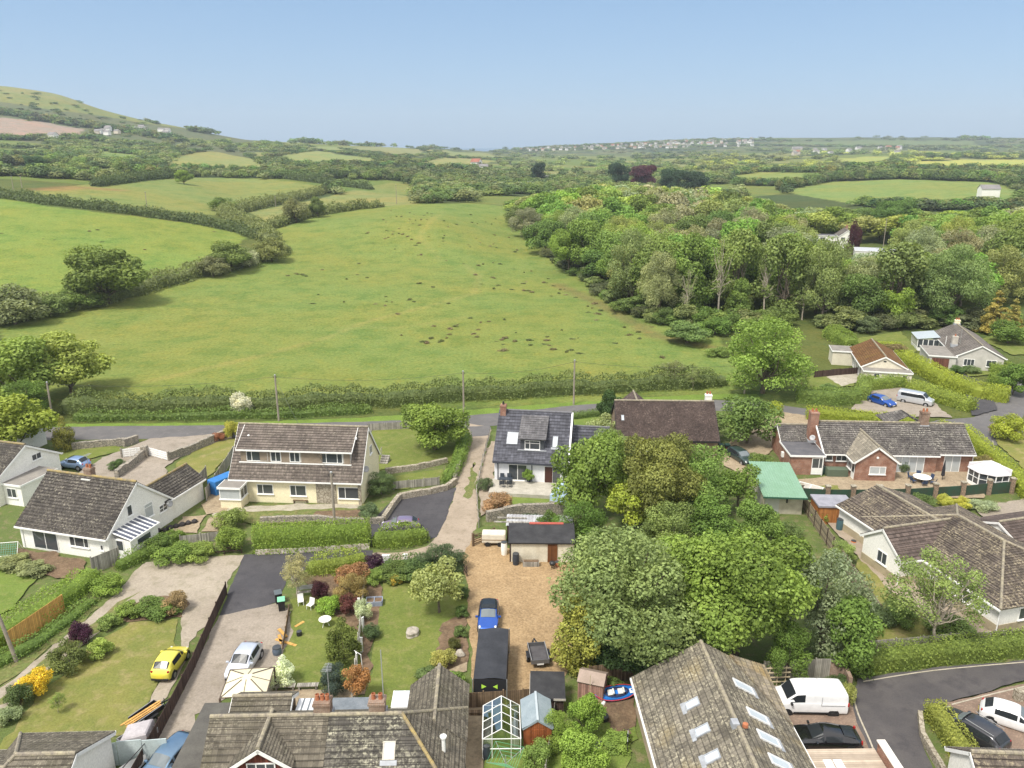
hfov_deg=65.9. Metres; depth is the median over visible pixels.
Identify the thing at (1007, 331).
tree
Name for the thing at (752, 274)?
tree
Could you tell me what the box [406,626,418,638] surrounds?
boulder
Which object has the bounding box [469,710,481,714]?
step wall
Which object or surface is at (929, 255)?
tree
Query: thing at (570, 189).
tree
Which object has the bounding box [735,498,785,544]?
tree
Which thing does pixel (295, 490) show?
window
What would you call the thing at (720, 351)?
shrub
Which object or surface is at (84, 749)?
corner house
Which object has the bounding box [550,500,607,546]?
tree
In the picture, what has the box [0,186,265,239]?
field hedge
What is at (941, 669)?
kerb
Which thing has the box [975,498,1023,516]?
forecourt
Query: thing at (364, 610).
shrub
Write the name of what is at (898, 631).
lawn
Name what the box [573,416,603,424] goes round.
lawn
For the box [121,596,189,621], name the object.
island bed
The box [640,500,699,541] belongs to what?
tree
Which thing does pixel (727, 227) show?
tree
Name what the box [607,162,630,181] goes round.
tree
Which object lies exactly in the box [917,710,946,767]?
kerb wall
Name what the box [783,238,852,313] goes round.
tree
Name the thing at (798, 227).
tree
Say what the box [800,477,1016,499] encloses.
pier wall
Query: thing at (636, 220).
tree
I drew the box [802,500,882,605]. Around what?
slatted fence
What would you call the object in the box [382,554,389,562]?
white post
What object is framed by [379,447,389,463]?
garden steps
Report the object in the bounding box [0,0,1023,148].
sky
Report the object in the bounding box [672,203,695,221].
tree
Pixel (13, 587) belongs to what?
lawn
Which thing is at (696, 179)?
tree
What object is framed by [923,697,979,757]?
clipped hedge
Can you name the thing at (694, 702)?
roof window
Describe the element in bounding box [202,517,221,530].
vegetable bed
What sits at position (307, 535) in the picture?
clipped hedge
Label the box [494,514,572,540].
corrugated shelter
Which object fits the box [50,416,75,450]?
tree
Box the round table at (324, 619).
[319,615,330,627]
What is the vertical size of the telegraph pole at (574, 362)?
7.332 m
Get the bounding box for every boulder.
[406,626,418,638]
[455,649,464,656]
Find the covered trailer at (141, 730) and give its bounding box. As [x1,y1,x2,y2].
[116,719,165,742]
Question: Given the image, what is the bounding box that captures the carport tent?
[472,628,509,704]
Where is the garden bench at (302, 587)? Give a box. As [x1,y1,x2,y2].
[297,584,312,593]
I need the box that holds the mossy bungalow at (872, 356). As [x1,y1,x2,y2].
[828,338,913,383]
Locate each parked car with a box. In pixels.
[60,455,91,470]
[143,730,189,767]
[150,646,189,680]
[224,641,263,680]
[380,515,420,530]
[475,598,500,631]
[726,445,751,465]
[794,720,862,748]
[867,393,896,406]
[945,706,1011,748]
[978,697,1023,731]
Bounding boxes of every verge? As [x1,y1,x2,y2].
[0,600,97,684]
[49,394,759,426]
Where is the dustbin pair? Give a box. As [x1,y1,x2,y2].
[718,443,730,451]
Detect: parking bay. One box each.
[774,685,867,747]
[946,684,1023,748]
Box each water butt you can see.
[483,742,490,759]
[512,552,518,565]
[836,517,843,530]
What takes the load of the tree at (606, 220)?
on the ground at (248, 326)
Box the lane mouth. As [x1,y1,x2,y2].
[469,425,490,436]
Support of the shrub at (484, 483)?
on the garden ground at (754, 651)
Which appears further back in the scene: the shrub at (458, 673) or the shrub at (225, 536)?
the shrub at (225, 536)
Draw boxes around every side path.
[466,707,482,767]
[828,523,991,631]
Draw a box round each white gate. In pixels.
[120,447,139,457]
[148,447,169,460]
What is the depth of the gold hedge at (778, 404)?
113.41 m
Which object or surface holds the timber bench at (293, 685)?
on the garden ground at (754, 651)
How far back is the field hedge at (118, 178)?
506.29 m
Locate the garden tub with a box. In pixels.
[272,644,281,655]
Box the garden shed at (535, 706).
[520,691,553,747]
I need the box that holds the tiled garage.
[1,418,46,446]
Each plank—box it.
[275,638,296,645]
[278,628,287,637]
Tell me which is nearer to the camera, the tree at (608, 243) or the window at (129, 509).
the window at (129, 509)
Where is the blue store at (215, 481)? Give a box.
[207,471,228,495]
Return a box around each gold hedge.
[762,400,783,415]
[805,404,915,421]
[877,341,903,345]
[894,349,1010,402]
[903,378,979,412]
[960,422,1023,499]
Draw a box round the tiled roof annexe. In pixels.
[980,511,1023,542]
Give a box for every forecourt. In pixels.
[79,434,231,484]
[722,412,807,473]
[851,387,951,417]
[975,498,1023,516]
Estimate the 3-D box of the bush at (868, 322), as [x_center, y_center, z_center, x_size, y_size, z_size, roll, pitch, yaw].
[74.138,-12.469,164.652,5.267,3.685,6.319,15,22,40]
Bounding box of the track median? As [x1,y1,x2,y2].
[0,592,138,704]
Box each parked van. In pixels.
[775,678,849,715]
[896,388,934,406]
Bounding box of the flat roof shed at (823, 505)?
[810,494,847,523]
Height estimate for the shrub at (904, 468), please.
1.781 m
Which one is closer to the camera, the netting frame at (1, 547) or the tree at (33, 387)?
the netting frame at (1, 547)
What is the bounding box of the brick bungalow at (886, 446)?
[772,408,976,480]
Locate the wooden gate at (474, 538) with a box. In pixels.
[472,527,494,545]
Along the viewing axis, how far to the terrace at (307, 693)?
55.76 m
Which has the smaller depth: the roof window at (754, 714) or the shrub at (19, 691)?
the roof window at (754, 714)
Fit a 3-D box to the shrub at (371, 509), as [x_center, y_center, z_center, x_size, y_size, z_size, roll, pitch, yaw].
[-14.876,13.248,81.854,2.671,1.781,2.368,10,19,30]
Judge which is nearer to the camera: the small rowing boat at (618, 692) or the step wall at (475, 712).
the step wall at (475, 712)
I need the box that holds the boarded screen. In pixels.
[111,738,166,765]
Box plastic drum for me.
[501,540,506,555]
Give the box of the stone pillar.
[140,445,148,457]
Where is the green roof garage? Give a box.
[749,461,807,514]
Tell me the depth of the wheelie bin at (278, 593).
66.59 m
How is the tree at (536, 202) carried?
on the ground at (248, 326)
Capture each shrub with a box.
[0,552,31,573]
[0,705,22,725]
[2,683,33,706]
[13,664,53,700]
[14,559,55,578]
[45,637,89,676]
[47,692,66,708]
[67,621,93,644]
[86,637,114,660]
[87,571,125,597]
[96,612,123,630]
[107,459,125,470]
[114,599,139,619]
[131,595,164,617]
[142,532,173,556]
[146,601,182,622]
[150,540,194,566]
[161,589,187,615]
[183,540,215,563]
[210,507,248,527]
[212,432,224,440]
[213,525,246,550]
[223,421,237,437]
[229,391,252,411]
[269,654,295,688]
[310,580,328,599]
[315,594,341,615]
[318,662,347,697]
[332,572,368,599]
[333,561,370,585]
[338,592,358,613]
[341,662,370,696]
[353,599,372,619]
[357,502,378,517]
[362,622,381,640]
[364,552,383,571]
[365,567,383,585]
[367,471,395,494]
[378,559,411,584]
[389,574,402,585]
[395,556,433,583]
[414,543,468,572]
[414,665,434,678]
[429,648,457,667]
[448,636,461,649]
[450,670,465,680]
[453,625,467,636]
[455,604,469,617]
[456,586,469,598]
[475,477,493,490]
[481,491,512,511]
[519,736,551,767]
[522,469,534,479]
[543,708,575,753]
[558,727,610,767]
[566,692,607,734]
[601,728,631,755]
[607,676,624,686]
[703,346,730,356]
[748,452,774,461]
[772,521,804,539]
[819,383,837,389]
[826,673,847,685]
[828,539,856,562]
[842,682,856,705]
[869,602,896,628]
[883,343,908,351]
[885,597,918,629]
[898,462,909,471]
[913,492,937,506]
[921,613,977,640]
[936,493,953,505]
[949,365,966,373]
[953,495,971,508]
[964,365,981,373]
[964,498,1000,512]
[973,454,993,461]
[988,423,1017,436]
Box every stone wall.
[71,437,131,449]
[114,450,144,477]
[122,435,138,446]
[169,430,230,459]
[486,502,584,521]
[1012,687,1023,701]
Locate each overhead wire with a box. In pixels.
[58,377,268,385]
[582,362,722,367]
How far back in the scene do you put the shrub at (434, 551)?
71.23 m
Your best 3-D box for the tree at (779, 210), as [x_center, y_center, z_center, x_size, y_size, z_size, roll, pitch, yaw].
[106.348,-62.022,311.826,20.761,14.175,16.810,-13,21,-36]
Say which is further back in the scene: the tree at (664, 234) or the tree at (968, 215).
the tree at (968, 215)
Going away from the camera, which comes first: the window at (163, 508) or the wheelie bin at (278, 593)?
the wheelie bin at (278, 593)
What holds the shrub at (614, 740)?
on the garden ground at (754, 651)
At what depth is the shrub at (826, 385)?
125.64 m
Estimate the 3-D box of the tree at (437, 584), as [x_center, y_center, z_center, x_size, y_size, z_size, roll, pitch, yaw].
[-6.372,16.768,64.946,4.645,4.856,4.596,-12,20,-34]
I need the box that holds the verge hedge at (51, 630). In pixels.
[0,596,100,669]
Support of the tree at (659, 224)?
on the ground at (248, 326)
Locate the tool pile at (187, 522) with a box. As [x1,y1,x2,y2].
[158,519,197,532]
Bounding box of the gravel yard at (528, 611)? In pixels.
[463,538,591,689]
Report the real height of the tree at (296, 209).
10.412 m
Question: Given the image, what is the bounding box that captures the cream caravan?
[482,529,505,546]
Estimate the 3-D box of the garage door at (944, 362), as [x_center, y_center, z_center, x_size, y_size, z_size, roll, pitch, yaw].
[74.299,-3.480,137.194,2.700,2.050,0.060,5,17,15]
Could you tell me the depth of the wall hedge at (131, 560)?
73.36 m
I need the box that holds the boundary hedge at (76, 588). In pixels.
[0,567,102,653]
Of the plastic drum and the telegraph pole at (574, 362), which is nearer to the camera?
the plastic drum
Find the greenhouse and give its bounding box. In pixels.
[482,695,520,757]
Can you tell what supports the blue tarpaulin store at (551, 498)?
on the garden ground at (754, 651)
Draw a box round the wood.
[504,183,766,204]
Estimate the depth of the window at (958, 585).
65.17 m
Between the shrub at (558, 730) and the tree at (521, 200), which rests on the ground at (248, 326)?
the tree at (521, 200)
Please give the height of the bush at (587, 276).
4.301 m
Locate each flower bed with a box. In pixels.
[15,547,85,578]
[302,573,362,629]
[313,509,359,517]
[359,579,381,693]
[435,615,468,669]
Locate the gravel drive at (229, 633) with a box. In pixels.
[158,603,292,739]
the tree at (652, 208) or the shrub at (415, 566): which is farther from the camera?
the tree at (652, 208)
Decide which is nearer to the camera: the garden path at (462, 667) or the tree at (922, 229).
the garden path at (462, 667)
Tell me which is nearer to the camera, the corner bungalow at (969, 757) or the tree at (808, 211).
the corner bungalow at (969, 757)
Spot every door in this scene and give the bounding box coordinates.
[32,531,59,551]
[115,540,125,557]
[508,464,526,481]
[531,729,543,747]
[544,466,560,482]
[547,544,556,561]
[765,498,779,513]
[811,458,823,474]
[850,464,854,478]
[895,457,924,471]
[931,358,948,368]
[943,456,960,471]
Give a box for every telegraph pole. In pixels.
[0,615,18,661]
[45,381,51,410]
[273,374,279,420]
[328,471,335,523]
[461,371,464,411]
[573,359,576,404]
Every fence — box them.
[7,594,64,647]
[90,546,119,570]
[131,581,226,767]
[179,532,218,542]
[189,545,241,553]
[199,465,207,482]
[205,446,232,500]
[281,605,289,648]
[351,585,364,696]
[367,421,408,430]
[393,477,439,489]
[469,688,529,707]
[476,428,489,527]
[545,703,554,767]
[589,660,661,680]
[763,657,834,679]
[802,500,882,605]
[814,367,857,376]
[870,628,1023,648]
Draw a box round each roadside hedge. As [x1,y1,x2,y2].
[57,363,728,415]
[71,401,372,422]
[571,408,602,419]
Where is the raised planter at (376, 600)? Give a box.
[365,596,382,606]
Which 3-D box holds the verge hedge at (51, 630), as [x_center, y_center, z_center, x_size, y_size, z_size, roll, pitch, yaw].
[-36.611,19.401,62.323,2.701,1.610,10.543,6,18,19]
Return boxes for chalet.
[216,422,380,507]
[492,401,609,482]
[630,640,815,767]
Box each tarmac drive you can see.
[219,550,372,615]
[949,372,996,414]
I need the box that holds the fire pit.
[601,713,608,722]
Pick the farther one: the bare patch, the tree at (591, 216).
the tree at (591, 216)
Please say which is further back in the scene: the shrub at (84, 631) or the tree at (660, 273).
the tree at (660, 273)
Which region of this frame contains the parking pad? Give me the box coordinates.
[371,487,455,538]
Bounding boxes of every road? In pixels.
[45,400,917,439]
[853,660,1023,767]
[932,411,1022,445]
[975,384,1023,417]
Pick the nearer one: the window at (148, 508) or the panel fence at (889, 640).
the panel fence at (889, 640)
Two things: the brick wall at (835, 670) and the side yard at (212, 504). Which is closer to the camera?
the brick wall at (835, 670)
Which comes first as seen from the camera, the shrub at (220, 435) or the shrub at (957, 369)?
the shrub at (220, 435)
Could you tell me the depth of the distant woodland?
791.65 m
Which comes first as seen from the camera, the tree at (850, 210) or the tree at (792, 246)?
the tree at (792, 246)
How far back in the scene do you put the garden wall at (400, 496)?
87.23 m
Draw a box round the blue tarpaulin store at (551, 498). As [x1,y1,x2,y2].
[549,483,570,502]
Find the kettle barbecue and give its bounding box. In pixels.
[549,561,555,569]
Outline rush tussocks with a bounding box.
[0,210,664,358]
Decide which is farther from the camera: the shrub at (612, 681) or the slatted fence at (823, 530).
the slatted fence at (823, 530)
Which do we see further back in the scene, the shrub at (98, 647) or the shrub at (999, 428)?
the shrub at (999, 428)
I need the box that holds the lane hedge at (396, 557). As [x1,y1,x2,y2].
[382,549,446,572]
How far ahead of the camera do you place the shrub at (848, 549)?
72.76 m
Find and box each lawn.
[0,568,37,613]
[0,619,177,749]
[53,441,120,460]
[176,438,235,475]
[273,594,360,689]
[364,577,467,706]
[371,429,460,469]
[391,469,442,489]
[483,722,637,767]
[506,496,549,504]
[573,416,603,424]
[771,513,801,556]
[807,375,854,388]
[820,485,838,488]
[856,555,940,639]
[858,331,916,352]
[965,370,990,375]
[983,335,1023,354]
[994,432,1023,468]
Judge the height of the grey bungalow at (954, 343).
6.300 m
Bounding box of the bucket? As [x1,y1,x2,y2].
[296,630,301,636]
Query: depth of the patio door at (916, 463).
93.33 m
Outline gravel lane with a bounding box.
[371,424,490,560]
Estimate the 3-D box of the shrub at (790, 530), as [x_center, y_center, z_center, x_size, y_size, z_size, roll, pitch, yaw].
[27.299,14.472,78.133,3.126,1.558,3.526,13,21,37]
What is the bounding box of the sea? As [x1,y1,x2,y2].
[458,149,497,150]
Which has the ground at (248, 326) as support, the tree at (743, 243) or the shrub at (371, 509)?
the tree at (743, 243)
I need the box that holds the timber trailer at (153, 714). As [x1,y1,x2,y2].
[128,698,167,722]
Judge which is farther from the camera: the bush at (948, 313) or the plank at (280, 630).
the bush at (948, 313)
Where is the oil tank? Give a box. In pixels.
[825,466,848,476]
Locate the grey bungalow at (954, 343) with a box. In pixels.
[911,318,1007,370]
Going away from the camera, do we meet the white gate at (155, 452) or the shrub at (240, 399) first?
the white gate at (155, 452)
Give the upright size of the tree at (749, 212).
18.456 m
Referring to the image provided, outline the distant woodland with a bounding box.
[0,90,1023,210]
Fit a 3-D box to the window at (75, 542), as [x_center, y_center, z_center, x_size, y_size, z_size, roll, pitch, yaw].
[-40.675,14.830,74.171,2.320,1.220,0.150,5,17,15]
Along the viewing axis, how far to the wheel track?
56.23 m
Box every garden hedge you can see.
[305,546,366,576]
[371,519,429,549]
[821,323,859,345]
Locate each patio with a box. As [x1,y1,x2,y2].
[798,471,984,497]
[827,374,857,385]
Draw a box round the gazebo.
[219,666,276,702]
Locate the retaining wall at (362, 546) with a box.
[255,543,369,554]
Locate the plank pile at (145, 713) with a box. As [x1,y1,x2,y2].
[120,700,160,727]
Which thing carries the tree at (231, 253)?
on the ground at (248, 326)
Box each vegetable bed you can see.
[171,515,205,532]
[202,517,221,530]
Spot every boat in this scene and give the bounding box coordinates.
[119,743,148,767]
[594,684,633,700]
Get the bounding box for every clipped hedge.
[251,516,371,555]
[795,384,863,405]
[854,372,873,400]
[865,626,1023,674]
[869,373,909,390]
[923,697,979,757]
[986,372,1000,383]
[988,361,1012,373]
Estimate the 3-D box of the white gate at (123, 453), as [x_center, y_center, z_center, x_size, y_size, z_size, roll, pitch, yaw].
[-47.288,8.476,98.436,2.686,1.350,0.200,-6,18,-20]
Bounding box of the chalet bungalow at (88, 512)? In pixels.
[14,453,205,558]
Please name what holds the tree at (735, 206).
on the ground at (248, 326)
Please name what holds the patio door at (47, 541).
in the chalet bungalow at (88, 512)
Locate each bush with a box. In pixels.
[538,248,551,255]
[549,251,562,262]
[554,259,579,268]
[566,267,580,275]
[576,267,598,278]
[578,266,592,279]
[583,276,606,285]
[588,281,619,293]
[602,288,626,301]
[607,298,630,310]
[618,294,655,314]
[630,305,655,315]
[642,306,665,322]
[652,307,673,323]
[662,311,689,324]
[673,304,697,323]
[691,305,725,322]
[699,309,735,327]
[724,308,764,330]
[729,308,762,329]
[754,308,777,323]
[765,305,799,325]
[811,314,831,326]
[821,306,866,329]
[843,313,866,329]
[855,315,883,332]
[869,312,902,328]
[885,311,917,328]
[909,309,928,318]
[912,314,939,328]
[927,303,964,325]
[936,313,983,329]
[958,306,986,322]
[1004,312,1023,323]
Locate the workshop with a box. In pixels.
[508,522,574,561]
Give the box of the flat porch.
[806,739,902,767]
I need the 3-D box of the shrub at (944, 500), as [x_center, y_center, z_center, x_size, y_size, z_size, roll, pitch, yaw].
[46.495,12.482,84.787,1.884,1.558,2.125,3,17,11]
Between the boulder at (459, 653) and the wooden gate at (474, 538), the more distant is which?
the wooden gate at (474, 538)
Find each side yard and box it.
[201,494,227,513]
[478,441,494,515]
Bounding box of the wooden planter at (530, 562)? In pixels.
[523,559,538,566]
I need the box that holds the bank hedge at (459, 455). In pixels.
[441,429,472,482]
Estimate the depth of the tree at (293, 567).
66.75 m
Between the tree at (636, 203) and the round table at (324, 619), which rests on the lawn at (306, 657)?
the round table at (324, 619)
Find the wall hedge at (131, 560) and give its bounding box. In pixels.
[113,528,186,571]
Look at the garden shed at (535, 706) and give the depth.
50.33 m
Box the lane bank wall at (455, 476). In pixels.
[453,431,467,477]
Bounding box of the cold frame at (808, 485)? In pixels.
[800,481,824,488]
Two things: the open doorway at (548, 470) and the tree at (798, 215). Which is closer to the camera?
the open doorway at (548, 470)
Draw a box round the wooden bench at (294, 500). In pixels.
[293,499,307,503]
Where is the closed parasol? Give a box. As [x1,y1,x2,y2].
[941,460,945,478]
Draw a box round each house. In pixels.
[0,440,62,506]
[0,731,115,767]
[47,132,58,138]
[103,130,110,134]
[113,129,120,133]
[172,650,469,767]
[470,158,481,164]
[610,390,719,458]
[816,225,853,247]
[852,247,894,259]
[976,185,1000,196]
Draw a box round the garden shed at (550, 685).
[529,671,565,712]
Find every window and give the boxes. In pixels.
[6,488,17,498]
[31,451,42,461]
[68,536,89,549]
[126,504,133,517]
[136,530,151,546]
[144,501,154,517]
[159,503,168,514]
[257,484,273,494]
[289,485,306,496]
[338,487,359,499]
[369,444,372,455]
[380,741,396,765]
[506,432,518,444]
[551,436,557,449]
[680,696,699,714]
[689,722,710,741]
[698,748,721,767]
[732,678,758,698]
[746,706,773,728]
[756,728,785,751]
[767,752,793,767]
[825,455,832,460]
[835,456,846,461]
[846,459,851,470]
[868,467,885,475]
[875,549,887,567]
[954,585,969,604]
[962,359,974,365]
[986,360,996,367]
[1017,607,1023,621]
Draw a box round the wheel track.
[150,661,185,701]
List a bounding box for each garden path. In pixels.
[212,503,358,515]
[449,662,466,671]
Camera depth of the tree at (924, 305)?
172.46 m
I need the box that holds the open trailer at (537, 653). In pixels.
[526,638,550,664]
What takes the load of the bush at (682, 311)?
on the ground at (248, 326)
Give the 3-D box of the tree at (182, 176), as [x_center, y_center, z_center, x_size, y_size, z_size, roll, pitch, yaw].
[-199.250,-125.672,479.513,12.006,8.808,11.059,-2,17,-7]
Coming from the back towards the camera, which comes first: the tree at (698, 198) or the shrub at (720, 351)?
the tree at (698, 198)
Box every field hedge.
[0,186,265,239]
[0,240,292,325]
[88,167,374,189]
[215,181,337,242]
[266,198,384,227]
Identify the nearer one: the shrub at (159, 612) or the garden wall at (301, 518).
the shrub at (159, 612)
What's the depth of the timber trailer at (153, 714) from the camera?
53.00 m
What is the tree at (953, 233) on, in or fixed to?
on the ground at (248, 326)
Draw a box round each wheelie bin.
[274,589,281,604]
[277,596,284,611]
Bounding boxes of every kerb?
[854,703,873,747]
[863,662,1023,681]
[952,686,1023,704]
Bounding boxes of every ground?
[0,86,1023,447]
[0,411,1023,767]
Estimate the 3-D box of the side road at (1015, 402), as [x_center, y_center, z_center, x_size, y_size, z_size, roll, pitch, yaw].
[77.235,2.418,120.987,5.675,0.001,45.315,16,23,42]
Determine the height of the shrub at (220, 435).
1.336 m
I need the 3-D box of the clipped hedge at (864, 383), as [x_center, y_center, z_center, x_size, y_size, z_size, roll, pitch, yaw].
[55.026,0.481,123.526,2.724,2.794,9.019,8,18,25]
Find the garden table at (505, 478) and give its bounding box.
[499,477,512,484]
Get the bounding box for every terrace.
[234,503,364,523]
[272,688,354,704]
[488,478,567,498]
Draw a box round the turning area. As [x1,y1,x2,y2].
[0,555,243,708]
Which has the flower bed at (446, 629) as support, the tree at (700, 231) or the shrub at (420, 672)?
the shrub at (420, 672)
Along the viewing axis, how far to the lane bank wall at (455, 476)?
92.62 m
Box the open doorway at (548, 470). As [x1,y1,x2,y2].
[545,467,552,482]
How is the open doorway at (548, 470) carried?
in the slate chalet at (528, 439)
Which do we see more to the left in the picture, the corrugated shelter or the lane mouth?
the lane mouth
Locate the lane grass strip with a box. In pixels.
[463,462,477,498]
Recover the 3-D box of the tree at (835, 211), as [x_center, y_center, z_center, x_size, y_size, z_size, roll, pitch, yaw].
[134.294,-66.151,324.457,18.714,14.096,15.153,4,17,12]
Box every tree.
[0,283,51,323]
[0,335,73,396]
[0,393,59,441]
[2,379,52,411]
[23,156,47,165]
[23,329,115,394]
[30,293,71,315]
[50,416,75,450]
[58,288,106,306]
[61,244,151,303]
[174,170,193,181]
[195,255,230,276]
[206,197,237,209]
[208,240,252,270]
[241,250,258,266]
[252,237,289,261]
[279,551,313,596]
[280,198,309,222]
[308,196,325,215]
[325,616,362,666]
[400,402,469,449]
[408,555,464,612]
[503,202,520,208]
[503,206,528,223]
[508,206,542,235]
[514,196,530,204]
[520,191,550,219]
[521,217,565,249]
[529,162,545,177]
[535,508,559,521]
[536,194,565,217]
[541,209,567,230]
[545,203,577,220]
[546,522,703,667]
[547,196,576,208]
[548,228,595,270]
[549,191,580,201]
[549,429,627,512]
[549,592,606,677]
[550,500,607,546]
[557,206,587,230]
[562,187,578,195]
[563,194,604,218]
[564,218,609,263]
[568,212,603,229]
[577,185,610,198]
[578,261,588,267]
[581,249,607,278]
[584,205,612,217]
[585,412,614,431]
[586,185,602,191]
[592,208,613,227]
[592,426,630,471]
[592,623,658,675]
[594,229,641,279]
[596,389,621,422]
[597,185,622,200]
[601,223,624,231]
[602,196,637,217]
[603,217,625,227]
[604,481,665,532]
[605,246,636,297]
[606,227,654,295]
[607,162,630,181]
[608,215,635,231]
[609,226,631,236]
[615,432,707,517]
[617,189,641,199]
[618,194,650,204]
[619,212,650,230]
[624,222,653,241]
[626,217,645,227]
[629,165,656,182]
[629,186,648,195]
[629,194,654,214]
[629,235,681,305]
[636,204,664,216]
[636,250,683,309]
[637,202,676,223]
[639,606,696,656]
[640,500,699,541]
[644,186,669,202]
[644,193,658,204]
[645,526,822,656]
[646,220,673,232]
[646,227,681,241]
[647,207,681,230]
[651,186,673,193]
[655,191,689,206]
[658,168,684,187]
[658,360,688,378]
[661,227,688,239]
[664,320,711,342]
[666,189,695,200]
[666,232,719,292]
[668,191,699,206]
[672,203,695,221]
[672,214,709,231]
[672,231,708,311]
[673,235,720,303]
[673,443,735,516]
[677,224,710,239]
[679,170,710,190]
[680,270,698,307]
[685,368,702,389]
[685,493,740,544]
[690,199,729,216]
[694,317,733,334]
[695,192,713,197]
[695,195,706,202]
[699,217,726,237]
[700,208,733,234]
[704,227,724,243]
[706,253,735,305]
[707,235,737,311]
[708,226,766,312]
[709,193,723,199]
[710,189,750,206]
[716,395,784,443]
[716,464,761,511]
[717,217,762,243]
[721,198,749,212]
[725,276,750,309]
[725,315,817,393]
[727,251,782,293]
[732,216,764,225]
[733,211,769,221]
[734,198,773,215]
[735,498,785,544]
[740,206,768,223]
[742,196,752,200]
[751,199,778,215]
[754,220,791,245]
[755,252,777,309]
[758,231,817,316]
[760,242,794,299]
[764,620,812,679]
[765,212,809,228]
[766,225,812,240]
[769,232,804,294]
[772,208,797,215]
[774,203,796,211]
[774,215,798,226]
[775,548,878,658]
[783,214,816,239]
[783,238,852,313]
[790,277,814,319]
[792,222,820,240]
[794,210,815,214]
[797,235,853,313]
[802,207,823,212]
[804,211,839,232]
[807,236,821,248]
[821,206,860,233]
[825,259,857,300]
[825,593,886,679]
[834,272,890,314]
[835,256,888,311]
[836,215,882,242]
[841,208,869,217]
[846,221,862,256]
[851,207,874,215]
[851,251,881,260]
[869,217,883,239]
[870,198,917,236]
[870,239,930,325]
[871,214,907,234]
[872,269,908,288]
[875,544,992,639]
[880,287,917,315]
[888,218,934,246]
[889,214,921,240]
[891,218,927,241]
[897,224,943,248]
[900,229,944,248]
[902,218,953,241]
[903,262,945,310]
[904,208,923,219]
[904,231,946,253]
[915,242,999,313]
[917,213,933,218]
[917,217,941,226]
[924,215,943,220]
[925,252,964,308]
[931,248,948,253]
[935,244,981,252]
[936,210,964,214]
[938,229,979,247]
[939,225,1016,242]
[940,214,971,221]
[940,215,974,232]
[940,226,983,251]
[942,215,972,228]
[949,248,1004,306]
[956,213,980,218]
[960,207,985,216]
[972,213,1018,227]
[974,225,1004,251]
[980,228,1023,286]
[981,205,1008,216]
[983,220,1006,227]
[985,244,1023,302]
[986,213,1023,233]
[988,318,1023,343]
[988,413,1023,440]
[997,363,1023,394]
[1002,206,1023,213]
[1009,208,1023,215]
[1015,250,1023,289]
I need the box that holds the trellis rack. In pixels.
[766,666,790,684]
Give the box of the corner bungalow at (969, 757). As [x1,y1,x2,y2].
[944,746,1023,767]
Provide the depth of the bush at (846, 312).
165.42 m
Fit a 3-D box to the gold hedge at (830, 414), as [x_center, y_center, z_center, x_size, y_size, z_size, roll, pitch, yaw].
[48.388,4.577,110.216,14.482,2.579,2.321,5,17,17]
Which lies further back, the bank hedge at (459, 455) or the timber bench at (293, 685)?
the bank hedge at (459, 455)
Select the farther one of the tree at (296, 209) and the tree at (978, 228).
the tree at (296, 209)
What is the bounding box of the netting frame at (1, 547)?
[0,541,22,556]
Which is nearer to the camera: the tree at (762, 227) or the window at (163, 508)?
the window at (163, 508)
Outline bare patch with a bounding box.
[597,696,635,733]
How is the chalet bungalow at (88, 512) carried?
on the garden ground at (754, 651)
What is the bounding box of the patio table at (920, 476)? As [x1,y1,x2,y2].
[913,473,931,481]
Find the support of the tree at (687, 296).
on the ground at (248, 326)
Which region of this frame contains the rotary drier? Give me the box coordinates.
[486,741,523,767]
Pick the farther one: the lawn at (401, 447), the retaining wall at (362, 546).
the lawn at (401, 447)
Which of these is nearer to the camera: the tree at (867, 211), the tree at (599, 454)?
the tree at (599, 454)
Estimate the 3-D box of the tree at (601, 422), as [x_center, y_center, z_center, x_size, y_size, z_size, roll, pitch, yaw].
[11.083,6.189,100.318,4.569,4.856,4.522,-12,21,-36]
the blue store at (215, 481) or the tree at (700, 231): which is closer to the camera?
the blue store at (215, 481)
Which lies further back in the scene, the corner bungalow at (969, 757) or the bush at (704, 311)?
the bush at (704, 311)
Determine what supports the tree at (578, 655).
on the gravel yard at (528, 611)
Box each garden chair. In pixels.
[297,593,303,605]
[306,597,314,608]
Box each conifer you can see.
[970,290,1008,333]
[995,298,1023,336]
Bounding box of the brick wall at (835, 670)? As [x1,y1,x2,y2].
[829,661,852,682]
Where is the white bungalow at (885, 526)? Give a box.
[835,484,1023,630]
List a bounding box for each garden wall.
[260,514,383,523]
[382,477,457,520]
[385,457,447,473]
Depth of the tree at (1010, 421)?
103.42 m
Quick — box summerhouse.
[967,461,1012,484]
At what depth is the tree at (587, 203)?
306.58 m
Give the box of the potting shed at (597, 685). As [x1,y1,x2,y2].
[577,667,608,702]
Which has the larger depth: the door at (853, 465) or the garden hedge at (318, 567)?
the door at (853, 465)
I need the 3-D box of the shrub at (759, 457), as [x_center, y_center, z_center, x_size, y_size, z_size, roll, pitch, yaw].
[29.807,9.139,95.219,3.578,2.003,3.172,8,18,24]
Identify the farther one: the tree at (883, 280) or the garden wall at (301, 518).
the tree at (883, 280)
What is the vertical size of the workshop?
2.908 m
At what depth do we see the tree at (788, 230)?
212.79 m
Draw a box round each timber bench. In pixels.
[273,683,295,690]
[296,682,318,690]
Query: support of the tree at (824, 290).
on the ground at (248, 326)

